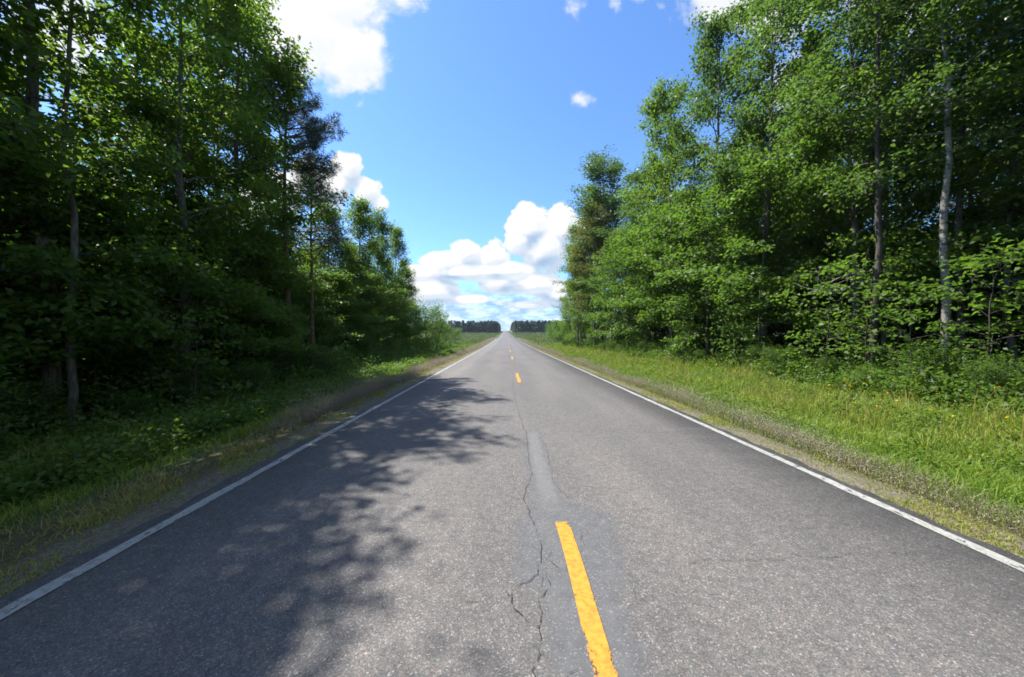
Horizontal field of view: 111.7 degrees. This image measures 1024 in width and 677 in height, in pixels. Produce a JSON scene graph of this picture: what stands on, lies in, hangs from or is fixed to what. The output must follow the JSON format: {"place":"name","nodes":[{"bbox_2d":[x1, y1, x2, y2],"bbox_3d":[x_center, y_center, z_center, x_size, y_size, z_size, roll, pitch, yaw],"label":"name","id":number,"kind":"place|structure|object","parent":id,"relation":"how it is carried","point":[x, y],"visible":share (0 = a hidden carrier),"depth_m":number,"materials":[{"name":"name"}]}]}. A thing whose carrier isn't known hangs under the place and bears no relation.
{"place":"outdoors","nodes":[
{"label":"outdoors","id":0,"kind":"place"},
{"bbox_2d":[0,0,1022,330],"label":"sky","id":1,"kind":"structure","parent":0,"point":[471,122],"materials":[{"name":"blue"}]},
{"bbox_2d":[0,331,1023,676],"bbox_3d":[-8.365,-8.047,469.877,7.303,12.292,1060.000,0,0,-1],"label":"road","id":2,"kind":"structure","parent":0,"point":[506,503],"depth_m":2.52,"materials":[{"name":"asphalt"}]},
{"bbox_2d":[0,331,1023,596],"bbox_3d":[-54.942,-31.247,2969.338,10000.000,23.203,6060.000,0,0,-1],"label":"ground","id":3,"kind":"structure","parent":0,"point":[136,519],"depth_m":4.19,"materials":[{"name":"soil"}]},
{"bbox_2d":[0,364,47,460],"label":"sapling","id":4,"kind":"object","parent":3,"relation":"on","point":[4,440],"visible":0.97,"depth_m":5.28,"materials":[{"name":"green plant"}]},
{"bbox_2d":[0,230,63,395],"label":"underwood tree","id":5,"kind":"object","parent":3,"relation":"on","point":[21,240],"visible":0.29,"depth_m":7.20,"materials":[{"name":"green plant"}]},
{"bbox_2d":[0,195,64,349],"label":"young maple","id":6,"kind":"object","parent":3,"relation":"on","point":[11,216],"visible":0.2,"depth_m":6.62,"materials":[{"name":"green plant"}]},
{"bbox_2d":[0,372,77,441],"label":"shrub","id":7,"kind":"object","parent":3,"relation":"on","point":[25,391],"visible":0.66,"depth_m":6.38,"materials":[{"name":"green plant"}]},
{"bbox_2d":[0,15,154,278],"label":"maple tree","id":8,"kind":"object","parent":3,"relation":"on","point":[48,174],"visible":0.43,"depth_m":6.76,"materials":[{"name":"green plant"}]},
{"bbox_2d":[0,0,162,377],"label":"maple tree","id":9,"kind":"object","parent":3,"relation":"on","point":[65,269],"visible":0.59,"depth_m":6.74,"materials":[{"name":"green plant"}]},
{"bbox_2d":[0,123,169,432],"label":"young maple","id":10,"kind":"object","parent":3,"relation":"on","point":[58,231],"visible":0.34,"depth_m":7.11,"materials":[{"name":"green plant"}]},
{"bbox_2d":[0,0,190,429],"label":"slender tree","id":11,"kind":"object","parent":3,"relation":"on","point":[72,378],"visible":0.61,"depth_m":7.12,"materials":[{"name":"green plant"}]},
{"bbox_2d":[0,173,194,412],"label":"young maple","id":12,"kind":"object","parent":3,"relation":"on","point":[105,205],"visible":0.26,"depth_m":8.46,"materials":[{"name":"green plant"}]},
{"bbox_2d":[0,213,212,395],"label":"underwood tree","id":13,"kind":"object","parent":3,"relation":"on","point":[123,359],"visible":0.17,"depth_m":8.31,"materials":[{"name":"green plant"}]},
{"bbox_2d":[0,0,224,430],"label":"maple tree","id":14,"kind":"object","parent":3,"relation":"on","point":[90,125],"visible":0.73,"depth_m":7.29,"materials":[{"name":"green plant"}]},
{"bbox_2d":[99,388,159,423],"bbox_3d":[-8.432,1.599,7.646,1.057,1.034,0.964,0,1,-27],"label":"shrub","id":15,"kind":"object","parent":3,"relation":"on","point":[136,402],"visible":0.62,"depth_m":7.61,"materials":[{"name":"green plant"}]},
{"bbox_2d":[82,75,233,305],"bbox_3d":[-12.611,-4.032,12.958,4.592,11.846,4.267,0,0,16],"label":"forest tree","id":16,"kind":"object","parent":3,"relation":"on","point":[204,149],"visible":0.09,"depth_m":12.87,"materials":[{"name":"green plant"}]},
{"bbox_2d":[1,0,316,400],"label":"maple tree","id":17,"kind":"object","parent":3,"relation":"on","point":[243,113],"visible":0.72,"depth_m":10.35,"materials":[{"name":"green plant"}]},
{"bbox_2d":[51,149,282,390],"bbox_3d":[-12.281,-1.798,11.220,6.893,7.234,6.089,0,0,20],"label":"underwood tree","id":18,"kind":"object","parent":3,"relation":"on","point":[150,193],"visible":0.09,"depth_m":11.15,"materials":[{"name":"green plant"}]},
{"bbox_2d":[148,355,223,411],"bbox_3d":[-8.810,1.263,9.338,1.643,1.606,1.445,0,1,34],"label":"shrub","id":19,"kind":"object","parent":3,"relation":"on","point":[186,381],"visible":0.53,"depth_m":9.25,"materials":[{"name":"green plant"}]},
{"bbox_2d":[97,215,286,394],"bbox_3d":[-10.005,-0.995,10.929,4.618,5.755,4.291,0,0,-6],"label":"young maple","id":20,"kind":"object","parent":3,"relation":"on","point":[209,236],"visible":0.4,"depth_m":10.85,"materials":[{"name":"green plant"}]},
{"bbox_2d":[142,303,261,415],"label":"sapling","id":21,"kind":"object","parent":3,"relation":"on","point":[190,337],"visible":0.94,"depth_m":9.04,"materials":[{"name":"green plant"}]},
{"bbox_2d":[61,0,352,373],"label":"maple tree","id":22,"kind":"object","parent":3,"relation":"on","point":[258,64],"visible":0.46,"depth_m":13.95,"materials":[{"name":"green plant"}]},
{"bbox_2d":[111,29,304,366],"bbox_3d":[-14.097,-6.307,16.746,6.508,16.236,8.072,0,0,6],"label":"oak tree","id":23,"kind":"object","parent":3,"relation":"on","point":[217,147],"visible":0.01,"depth_m":16.07,"materials":[{"name":"green plant"}]},
{"bbox_2d":[130,237,314,367],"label":"underwood tree","id":24,"kind":"object","parent":3,"relation":"on","point":[259,269],"visible":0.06,"depth_m":14.29,"materials":[{"name":"green plant"}]},
{"bbox_2d":[0,337,471,510],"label":"undergrowth","id":25,"kind":"object","parent":3,"relation":"on","point":[26,480],"visible":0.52,"depth_m":7.31,"materials":[{"name":"green plant"}]},
{"bbox_2d":[166,216,316,377],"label":"young maple","id":26,"kind":"object","parent":3,"relation":"on","point":[266,313],"visible":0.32,"depth_m":13.08,"materials":[{"name":"green plant"}]},
{"bbox_2d":[0,337,493,595],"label":"verge grass","id":27,"kind":"structure","parent":3,"relation":"on","point":[257,426],"depth_m":4.38,"materials":[{"name":"plant"}]},
{"bbox_2d":[225,356,278,397],"bbox_3d":[-8.552,1.355,11.319,1.608,1.574,1.467,0,0,-3],"label":"shrub","id":28,"kind":"object","parent":3,"relation":"on","point":[256,375],"visible":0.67,"depth_m":11.22,"materials":[{"name":"green plant"}]},
{"bbox_2d":[220,263,326,380],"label":"young maple","id":29,"kind":"object","parent":3,"relation":"on","point":[295,330],"visible":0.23,"depth_m":15.28,"materials":[{"name":"green plant"}]},
{"bbox_2d":[219,232,335,360],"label":"underwood tree","id":30,"kind":"object","parent":3,"relation":"on","point":[315,311],"visible":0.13,"depth_m":17.62,"materials":[{"name":"green plant"}]},
{"bbox_2d":[208,52,347,372],"bbox_3d":[-9.978,-5.451,15.803,5.220,14.813,6.017,0,1,27],"label":"pine tree","id":31,"kind":"object","parent":3,"relation":"on","point":[312,131],"visible":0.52,"depth_m":16.03,"materials":[{"name":"green plant"}]},
{"bbox_2d":[262,348,305,381],"bbox_3d":[-9.599,1.162,14.725,1.729,1.690,1.521,0,0,18],"label":"shrub","id":32,"kind":"object","parent":3,"relation":"on","point":[292,360],"visible":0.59,"depth_m":14.67,"materials":[{"name":"green plant"}]},
{"bbox_2d":[250,286,320,370],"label":"young maple","id":33,"kind":"object","parent":3,"relation":"on","point":[294,297],"visible":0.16,"depth_m":18.09,"materials":[{"name":"green plant"}]},
{"bbox_2d":[253,253,342,341],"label":"underwood tree","id":34,"kind":"object","parent":3,"relation":"on","point":[305,269],"visible":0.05,"depth_m":20.81,"materials":[{"name":"green plant"}]},
{"bbox_2d":[263,150,354,373],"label":"pine tree","id":35,"kind":"object","parent":3,"relation":"on","point":[323,247],"visible":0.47,"depth_m":17.68,"materials":[{"name":"green plant"}]},
{"bbox_2d":[274,278,343,364],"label":"young maple","id":36,"kind":"object","parent":3,"relation":"on","point":[328,325],"visible":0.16,"depth_m":20.36,"materials":[{"name":"green plant"}]},
{"bbox_2d":[302,345,350,379],"bbox_3d":[-8.588,1.203,16.178,2.214,1.983,2.026,0,0,13],"label":"shrub","id":37,"kind":"object","parent":3,"relation":"on","point":[322,358],"visible":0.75,"depth_m":15.90,"materials":[{"name":"green plant"}]},
{"bbox_2d":[296,196,368,348],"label":"poplar tree","id":38,"kind":"object","parent":3,"relation":"on","point":[343,256],"visible":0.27,"depth_m":25.90,"materials":[{"name":"green plant"}]},
{"bbox_2d":[294,268,375,362],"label":"young maple","id":39,"kind":"object","parent":3,"relation":"on","point":[346,286],"visible":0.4,"depth_m":22.48,"materials":[{"name":"green plant"}]},
{"bbox_2d":[307,314,363,364],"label":"sapling","id":40,"kind":"object","parent":3,"relation":"on","point":[330,319],"visible":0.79,"depth_m":19.12,"materials":[{"name":"green plant"}]},
{"bbox_2d":[300,264,394,354],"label":"underwood tree","id":41,"kind":"object","parent":3,"relation":"on","point":[346,303],"visible":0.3,"depth_m":23.04,"materials":[{"name":"green plant"}]},
{"bbox_2d":[320,300,382,350],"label":"underwood tree","id":42,"kind":"object","parent":3,"relation":"on","point":[352,312],"visible":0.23,"depth_m":24.95,"materials":[{"name":"green plant"}]},
{"bbox_2d":[334,250,372,346],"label":"forest tree","id":43,"kind":"object","parent":3,"relation":"on","point":[351,268],"visible":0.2,"depth_m":27.21,"materials":[{"name":"green plant"}]},
{"bbox_2d":[323,258,409,343],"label":"underwood tree","id":44,"kind":"object","parent":3,"relation":"on","point":[369,275],"visible":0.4,"depth_m":28.32,"materials":[{"name":"green plant"}]},
{"bbox_2d":[335,191,400,355],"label":"poplar tree","id":45,"kind":"object","parent":3,"relation":"on","point":[360,218],"visible":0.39,"depth_m":29.79,"materials":[{"name":"green plant"}]},
{"bbox_2d":[349,242,386,322],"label":"forest tree","id":46,"kind":"object","parent":3,"relation":"on","point":[362,249],"visible":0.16,"depth_m":29.88,"materials":[{"name":"green plant"}]},
{"bbox_2d":[344,275,401,356],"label":"underwood tree","id":47,"kind":"object","parent":3,"relation":"on","point":[382,312],"visible":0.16,"depth_m":30.55,"materials":[{"name":"green plant"}]},
{"bbox_2d":[363,203,411,348],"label":"poplar tree","id":48,"kind":"object","parent":3,"relation":"on","point":[384,228],"visible":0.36,"depth_m":34.34,"materials":[{"name":"green plant"}]},
{"bbox_2d":[384,224,421,346],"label":"poplar tree","id":49,"kind":"object","parent":3,"relation":"on","point":[396,241],"visible":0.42,"depth_m":39.30,"materials":[{"name":"green plant"}]},
{"bbox_2d":[379,275,428,343],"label":"underwood tree","id":50,"kind":"object","parent":3,"relation":"on","point":[406,312],"visible":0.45,"depth_m":37.54,"materials":[{"name":"green plant"}]},
{"bbox_2d":[389,265,423,345],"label":"poplar tree","id":51,"kind":"object","parent":3,"relation":"on","point":[408,273],"visible":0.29,"depth_m":44.53,"materials":[{"name":"green plant"}]},
{"bbox_2d":[400,298,448,343],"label":"bush","id":52,"kind":"object","parent":3,"relation":"on","point":[429,312],"visible":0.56,"depth_m":46.94,"materials":[{"name":"green plant"}]},
{"bbox_2d":[424,305,451,344],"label":"bush","id":53,"kind":"object","parent":3,"relation":"on","point":[442,324],"visible":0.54,"depth_m":52.47,"materials":[{"name":"green plant"}]},
{"bbox_2d":[409,320,500,332],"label":"distant forest","id":54,"kind":"object","parent":3,"relation":"on","point":[488,326],"visible":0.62,"depth_m":447.78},
{"bbox_2d":[0,342,1023,499],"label":"verge weeds","id":55,"kind":"object","parent":3,"relation":"on","point":[1011,453],"visible":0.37,"depth_m":6.80,"materials":[{"name":"green plant"}]},
{"bbox_2d":[510,320,619,332],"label":"distant forest","id":56,"kind":"object","parent":3,"relation":"on","point":[526,326],"visible":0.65,"depth_m":450.99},
{"bbox_2d":[553,280,584,343],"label":"poplar tree","id":57,"kind":"object","parent":3,"relation":"on","point":[563,325],"visible":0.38,"depth_m":53.41,"materials":[{"name":"green plant"}]},
{"bbox_2d":[559,241,592,344],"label":"poplar tree","id":58,"kind":"object","parent":3,"relation":"on","point":[583,326],"visible":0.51,"depth_m":45.34,"materials":[{"name":"green plant"}]},
{"bbox_2d":[550,225,601,342],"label":"aspen tree","id":59,"kind":"object","parent":3,"relation":"on","point":[562,270],"visible":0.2,"depth_m":48.38,"materials":[{"name":"green plant"}]},
{"bbox_2d":[559,201,628,344],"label":"oak tree","id":60,"kind":"object","parent":3,"relation":"on","point":[592,221],"visible":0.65,"depth_m":40.87,"materials":[{"name":"green plant"}]},
{"bbox_2d":[564,141,631,341],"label":"aspen tree","id":61,"kind":"object","parent":3,"relation":"on","point":[615,168],"visible":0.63,"depth_m":42.66,"materials":[{"name":"green plant"}]},
{"bbox_2d":[563,271,632,341],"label":"young maple","id":62,"kind":"object","parent":3,"relation":"on","point":[588,301],"visible":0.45,"depth_m":39.13,"materials":[{"name":"green plant"}]},
{"bbox_2d":[383,331,823,345],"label":"field brush","id":63,"kind":"object","parent":3,"relation":"on","point":[472,337],"visible":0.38,"depth_m":123.90,"materials":[{"name":"plant"}]},
{"bbox_2d":[579,245,645,346],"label":"young maple","id":64,"kind":"object","parent":3,"relation":"on","point":[594,280],"visible":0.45,"depth_m":33.62,"materials":[{"name":"green plant"}]},
{"bbox_2d":[585,229,661,347],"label":"young maple","id":65,"kind":"object","parent":3,"relation":"on","point":[618,316],"visible":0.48,"depth_m":29.51,"materials":[{"name":"green plant"}]},
{"bbox_2d":[588,168,658,343],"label":"aspen tree","id":66,"kind":"object","parent":3,"relation":"on","point":[622,210],"visible":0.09,"depth_m":35.66,"materials":[{"name":"green plant"}]},
{"bbox_2d":[262,337,1023,537],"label":"dry weeds","id":67,"kind":"object","parent":3,"relation":"on","point":[396,379],"visible":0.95,"depth_m":6.78,"materials":[{"name":"plant"}]},
{"bbox_2d":[617,145,677,344],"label":"oak tree","id":68,"kind":"object","parent":3,"relation":"on","point":[640,176],"visible":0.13,"depth_m":31.14,"materials":[{"name":"green plant"}]},
{"bbox_2d":[601,210,704,353],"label":"young maple","id":69,"kind":"object","parent":3,"relation":"on","point":[625,238],"visible":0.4,"depth_m":25.84,"materials":[{"name":"green plant"}]},
{"bbox_2d":[614,72,716,350],"bbox_3d":[11.437,-9.311,26.089,7.272,21.289,8.135,0,1,33],"label":"maple tree","id":70,"kind":"object","parent":3,"relation":"on","point":[655,108],"visible":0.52,"depth_m":25.91,"materials":[{"name":"green plant"}]},
{"bbox_2d":[604,190,750,357],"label":"young maple","id":71,"kind":"object","parent":3,"relation":"on","point":[659,229],"visible":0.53,"depth_m":22.66,"materials":[{"name":"green plant"}]},
{"bbox_2d":[663,306,712,361],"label":"sapling","id":72,"kind":"object","parent":3,"relation":"on","point":[688,317],"visible":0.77,"depth_m":19.60,"materials":[{"name":"green plant"}]},
{"bbox_2d":[632,182,785,362],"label":"young maple","id":73,"kind":"object","parent":3,"relation":"on","point":[704,222],"visible":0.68,"depth_m":18.92,"materials":[{"name":"green plant"}]},
{"bbox_2d":[649,2,795,357],"bbox_3d":[12.764,-9.639,21.443,7.946,22.164,8.895,0,0,20],"label":"oak tree","id":74,"kind":"object","parent":3,"relation":"on","point":[714,32],"visible":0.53,"depth_m":20.93,"materials":[{"name":"green plant"}]},
{"bbox_2d":[702,284,783,366],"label":"sapling","id":75,"kind":"object","parent":3,"relation":"on","point":[757,306],"visible":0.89,"depth_m":15.62,"materials":[{"name":"green plant"}]},
{"bbox_2d":[683,249,821,354],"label":"underwood tree","id":76,"kind":"object","parent":3,"relation":"on","point":[704,299],"visible":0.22,"depth_m":19.75,"materials":[{"name":"green plant"}]},
{"bbox_2d":[522,336,1023,556],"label":"verge grass","id":77,"kind":"structure","parent":3,"relation":"on","point":[986,477],"depth_m":6.31,"materials":[{"name":"plant"}]},
{"bbox_2d":[708,102,838,286],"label":"forest tree","id":78,"kind":"object","parent":3,"relation":"on","point":[763,213],"visible":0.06,"depth_m":21.81,"materials":[{"name":"green plant"}]},
{"bbox_2d":[691,0,860,349],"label":"oak tree","id":79,"kind":"object","parent":3,"relation":"on","point":[726,165],"visible":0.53,"depth_m":17.00,"materials":[{"name":"green plant"}]},
{"bbox_2d":[759,343,807,374],"bbox_3d":[10.202,0.838,13.150,1.387,1.358,1.516,0,0,12],"label":"shrub","id":80,"kind":"object","parent":3,"relation":"on","point":[770,354],"visible":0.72,"depth_m":13.09,"materials":[{"name":"green plant"}]},
{"bbox_2d":[673,132,897,360],"bbox_3d":[12.046,-3.631,16.092,8.079,10.069,7.137,0,0,15],"label":"young maple","id":81,"kind":"object","parent":3,"relation":"on","point":[741,242],"visible":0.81,"depth_m":15.39,"materials":[{"name":"green plant"}]},
{"bbox_2d":[728,286,846,351],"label":"underwood tree","id":82,"kind":"object","parent":3,"relation":"on","point":[788,329],"visible":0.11,"depth_m":20.38,"materials":[{"name":"green plant"}]},
{"bbox_2d":[709,210,870,348],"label":"underwood tree","id":83,"kind":"object","parent":3,"relation":"on","point":[783,318],"visible":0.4,"depth_m":16.47,"materials":[{"name":"green plant"}]},
{"bbox_2d":[565,328,1023,420],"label":"undergrowth","id":84,"kind":"object","parent":3,"relation":"on","point":[839,357],"visible":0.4,"depth_m":11.01,"materials":[{"name":"green plant"}]},
{"bbox_2d":[761,106,851,359],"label":"forest tree","id":85,"kind":"object","parent":3,"relation":"on","point":[818,158],"visible":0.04,"depth_m":18.64,"materials":[{"name":"green plant"}]},
{"bbox_2d":[761,257,907,379],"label":"sapling","id":86,"kind":"object","parent":3,"relation":"on","point":[826,288],"visible":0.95,"depth_m":11.63,"materials":[{"name":"green plant"}]},
{"bbox_2d":[779,214,894,355],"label":"underwood tree","id":87,"kind":"object","parent":3,"relation":"on","point":[849,304],"visible":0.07,"depth_m":17.84,"materials":[{"name":"green plant"}]},
{"bbox_2d":[757,0,984,370],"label":"maple tree","id":88,"kind":"object","parent":3,"relation":"on","point":[855,243],"visible":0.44,"depth_m":13.35,"materials":[{"name":"green plant"}]},
{"bbox_2d":[731,0,1023,374],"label":"oak tree","id":89,"kind":"object","parent":3,"relation":"on","point":[829,70],"visible":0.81,"depth_m":11.83,"materials":[{"name":"green plant"}]},
{"bbox_2d":[809,249,954,374],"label":"sapling","id":90,"kind":"object","parent":3,"relation":"on","point":[862,328],"visible":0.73,"depth_m":11.93,"materials":[{"name":"green plant"}]},
{"bbox_2d":[809,0,965,364],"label":"aspen tree","id":91,"kind":"object","parent":3,"relation":"on","point":[883,335],"visible":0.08,"depth_m":14.60,"materials":[{"name":"green plant"}]},
{"bbox_2d":[825,228,991,355],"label":"underwood tree","id":92,"kind":"object","parent":3,"relation":"on","point":[872,255],"visible":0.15,"depth_m":15.73,"materials":[{"name":"green plant"}]},
{"bbox_2d":[811,0,1023,378],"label":"aspen tree","id":93,"kind":"object","parent":3,"relation":"on","point":[943,230],"visible":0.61,"depth_m":10.96,"materials":[{"name":"green plant"}]},
{"bbox_2d":[818,3,1023,366],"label":"forest tree","id":94,"kind":"object","parent":3,"relation":"on","point":[907,216],"visible":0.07,"depth_m":14.41,"materials":[{"name":"green plant"}]},
{"bbox_2d":[822,0,1023,374],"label":"oak tree","id":95,"kind":"object","parent":3,"relation":"on","point":[959,195],"visible":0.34,"depth_m":11.96,"materials":[{"name":"green plant"}]},
{"bbox_2d":[885,337,961,398],"bbox_3d":[10.652,0.736,8.941,1.582,1.547,1.391,0,1,-27],"label":"shrub","id":96,"kind":"object","parent":3,"relation":"on","point":[920,358],"visible":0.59,"depth_m":8.84,"materials":[{"name":"green plant"}]},
{"bbox_2d":[832,246,1022,361],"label":"underwood tree","id":97,"kind":"object","parent":3,"relation":"on","point":[973,336],"visible":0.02,"depth_m":16.05,"materials":[{"name":"green plant"}]},
{"bbox_2d":[841,276,1014,385],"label":"sapling","id":98,"kind":"object","parent":3,"relation":"on","point":[898,318],"visible":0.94,"depth_m":8.85,"materials":[{"name":"green plant"}]},
{"bbox_2d":[844,251,1023,362],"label":"underwood tree","id":99,"kind":"object","parent":3,"relation":"on","point":[1015,263],"visible":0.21,"depth_m":12.80,"materials":[{"name":"green plant"}]},
{"bbox_2d":[866,40,1023,304],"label":"forest tree","id":100,"kind":"object","parent":3,"relation":"on","point":[950,211],"visible":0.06,"depth_m":15.00,"materials":[{"name":"green plant"}]},
{"bbox_2d":[885,0,1023,379],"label":"forest tree","id":101,"kind":"object","parent":3,"relation":"on","point":[1010,181],"visible":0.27,"depth_m":11.40,"materials":[{"name":"green plant"}]},
{"bbox_2d":[894,233,1023,380],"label":"sapling","id":102,"kind":"object","parent":3,"relation":"on","point":[972,294],"visible":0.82,"depth_m":8.57,"materials":[{"name":"green plant"}]},
{"bbox_2d":[905,187,1023,361],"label":"underwood tree","id":103,"kind":"object","parent":3,"relation":"on","point":[966,213],"visible":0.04,"depth_m":14.55,"materials":[{"name":"green plant"}]},
{"bbox_2d":[908,0,1023,168],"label":"forest tree","id":104,"kind":"object","parent":3,"relation":"on","point":[1003,75],"visible":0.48,"depth_m":10.43,"materials":[{"name":"green plant"}]},
{"bbox_2d":[915,186,1023,328],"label":"underwood tree","id":105,"kind":"object","parent":3,"relation":"on","point":[1011,235],"visible":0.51,"depth_m":11.29,"materials":[{"name":"green plant"}]},
{"bbox_2d":[952,352,1023,402],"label":"shrub","id":106,"kind":"object","parent":3,"relation":"on","point":[991,370],"visible":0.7,"depth_m":7.60,"materials":[{"name":"green plant"}]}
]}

